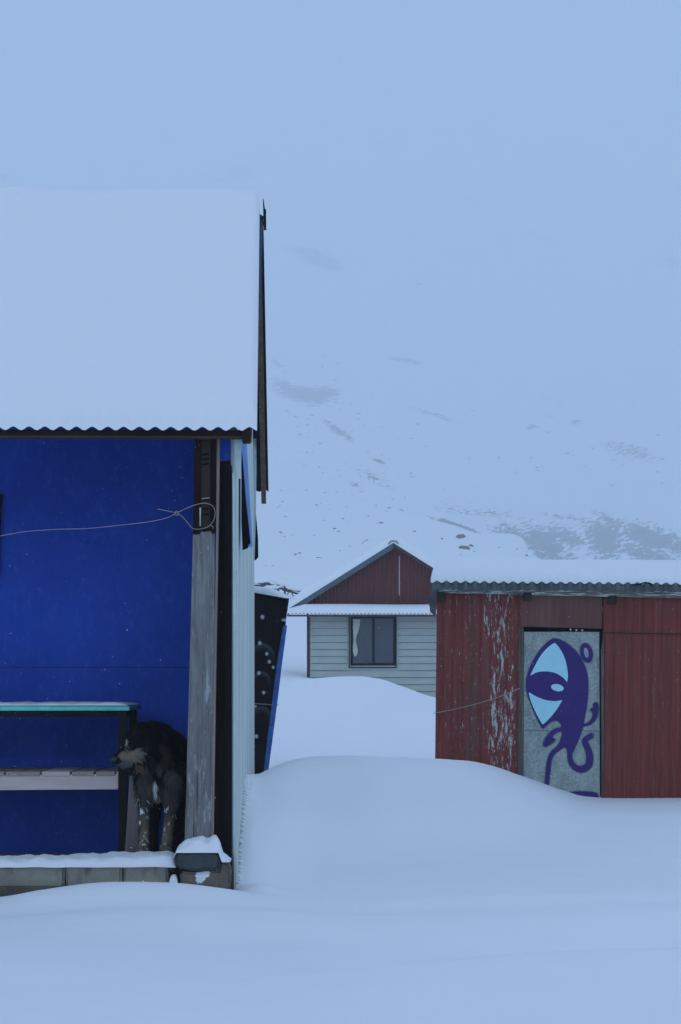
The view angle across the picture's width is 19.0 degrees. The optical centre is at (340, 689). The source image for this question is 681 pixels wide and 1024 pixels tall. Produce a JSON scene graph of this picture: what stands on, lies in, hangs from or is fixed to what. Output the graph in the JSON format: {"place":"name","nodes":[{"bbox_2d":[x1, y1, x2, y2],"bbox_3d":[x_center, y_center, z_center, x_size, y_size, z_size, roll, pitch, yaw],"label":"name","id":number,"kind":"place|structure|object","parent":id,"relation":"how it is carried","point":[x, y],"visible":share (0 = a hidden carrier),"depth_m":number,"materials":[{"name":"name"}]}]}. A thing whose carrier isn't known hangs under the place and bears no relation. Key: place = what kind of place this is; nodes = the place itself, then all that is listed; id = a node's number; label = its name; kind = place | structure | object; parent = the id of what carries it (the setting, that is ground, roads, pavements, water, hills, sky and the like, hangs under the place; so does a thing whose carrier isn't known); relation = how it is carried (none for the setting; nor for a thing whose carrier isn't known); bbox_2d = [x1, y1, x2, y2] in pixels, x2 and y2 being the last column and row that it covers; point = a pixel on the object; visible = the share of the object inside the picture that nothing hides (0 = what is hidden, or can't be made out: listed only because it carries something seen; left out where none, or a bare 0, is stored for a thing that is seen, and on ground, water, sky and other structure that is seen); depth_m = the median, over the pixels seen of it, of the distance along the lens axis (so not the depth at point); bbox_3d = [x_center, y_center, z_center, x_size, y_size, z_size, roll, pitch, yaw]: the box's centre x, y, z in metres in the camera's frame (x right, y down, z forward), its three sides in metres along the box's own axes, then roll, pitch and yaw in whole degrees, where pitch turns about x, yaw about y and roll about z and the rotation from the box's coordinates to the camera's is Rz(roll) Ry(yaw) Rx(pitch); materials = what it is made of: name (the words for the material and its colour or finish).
{"place":"outdoors","nodes":[
{"label":"outdoors","id":0,"kind":"place"},
{"bbox_2d":[0,0,680,570],"bbox_3d":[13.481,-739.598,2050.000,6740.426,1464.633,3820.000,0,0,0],"label":"mountain","id":1,"kind":"structure","parent":0,"point":[462,160],"depth_m":2588.99,"materials":[{"name":"white snow"}]},
{"bbox_2d":[456,534,465,537],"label":"boulder","id":2,"kind":"object","parent":1,"relation":"on","point":[460,536],"visible":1,"depth_m":365.65,"materials":[{"name":"grey stone"}]},
{"bbox_2d":[459,546,469,549],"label":"boulder","id":3,"kind":"object","parent":1,"relation":"on","point":[464,547],"visible":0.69,"depth_m":305.52,"materials":[{"name":"grey stone"}]},
{"bbox_2d":[0,570,680,1023],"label":"snow field","id":4,"kind":"structure","parent":0,"point":[422,886],"depth_m":9.13,"materials":[{"name":"white snow"}]},
{"bbox_2d":[0,187,268,896],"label":"blue cabin","id":5,"kind":"object","parent":4,"relation":"on","point":[143,409],"visible":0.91,"depth_m":11.27,"materials":[{"name":"paint"}]},
{"bbox_2d":[0,701,141,851],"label":"table","id":6,"kind":"object","parent":5,"relation":"on","point":[57,778],"visible":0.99,"depth_m":10.41,"materials":[{"name":"teal paint"}]},
{"bbox_2d":[1,503,214,535],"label":"twine","id":7,"kind":"object","parent":5,"relation":"attached to","point":[134,523],"visible":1,"depth_m":9.97,"materials":[{"name":"beige fabric"}]},
{"bbox_2d":[125,776,138,852],"bbox_3d":[-1.056,0.636,10.319,0.072,0.404,0.020,0,0,-1],"label":"plank","id":8,"kind":"object","parent":5,"relation":"on","point":[132,834],"visible":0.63,"depth_m":10.31,"materials":[{"name":"grey wood"}]},
{"bbox_2d":[110,720,186,854],"bbox_3d":[-0.948,0.534,10.567,0.374,0.791,1.183,0,0,0],"label":"dog","id":9,"kind":"object","parent":5,"relation":"on","point":[156,751],"visible":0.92,"depth_m":10.23},
{"bbox_2d":[169,861,231,888],"bbox_3d":[-0.678,0.919,9.907,0.299,0.195,0.214,0,0,-1],"label":"stone","id":10,"kind":"object","parent":4,"relation":"on","point":[220,876],"visible":0.58,"depth_m":9.81,"materials":[{"name":"grey stone"}]},
{"bbox_2d":[173,835,231,870],"bbox_3d":[-0.668,0.787,9.875,0.273,0.169,0.207,0,0,-1],"label":"stone","id":11,"kind":"object","parent":10,"relation":"on","point":[199,853],"visible":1,"depth_m":9.79,"materials":[{"name":"stone"}]},
{"bbox_2d":[254,586,294,773],"bbox_3d":[-0.580,-0.002,14.655,0.514,1.509,0.150,0,0,28],"label":"painted board","id":12,"kind":"object","parent":4,"relation":"on","point":[270,613],"visible":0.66,"depth_m":14.57,"materials":[{"name":"blue paint"}]},
{"bbox_2d":[254,579,303,595],"bbox_3d":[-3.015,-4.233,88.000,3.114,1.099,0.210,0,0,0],"label":"snow cap","id":13,"kind":"object","parent":12,"relation":"on","point":[280,585],"visible":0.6,"depth_m":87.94,"materials":[{"name":"white snow"}]},
{"bbox_2d":[287,534,436,696],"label":"grey house","id":14,"kind":"structure","parent":4,"relation":"on","point":[369,614],"depth_m":40.99,"materials":[{"name":"grey wood"}]},
{"bbox_2d":[349,617,396,667],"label":"window","id":15,"kind":"structure","parent":14,"relation":"in","point":[372,640],"depth_m":40.96,"materials":[{"name":"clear glass"}]},
{"bbox_2d":[428,558,680,797],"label":"red shed","id":16,"kind":"structure","parent":4,"relation":"on","point":[568,622],"depth_m":16.41,"materials":[{"name":"paint"}]},
{"bbox_2d":[433,688,519,713],"bbox_3d":[1.092,0.088,16.374,0.699,0.208,0.017,0,0,11],"label":"twine","id":17,"kind":"object","parent":16,"relation":"attached to","point":[477,703],"visible":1,"depth_m":16.37,"materials":[{"name":"brown fabric"}]},
{"bbox_2d":[524,632,599,796],"bbox_3d":[1.784,0.206,16.427,0.623,1.353,0.038,1,0,3],"label":"door","id":18,"kind":"structure","parent":16,"relation":"in","point":[562,739],"depth_m":16.41,"materials":[{"name":"paint"}]},
{"bbox_2d":[632,582,652,585],"bbox_3d":[2.400,-0.843,16.207,0.165,0.030,0.012,1,0,3],"label":"wire","id":19,"kind":"object","parent":16,"relation":"on","point":[642,583],"visible":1,"depth_m":16.20,"materials":[{"name":"metal"}]},
{"bbox_2d":[7,2,677,1011],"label":"falling snow","id":20,"kind":"structure","parent":0,"point":[383,482],"depth_m":7.23,"materials":[{"name":"white snow"}]}
]}

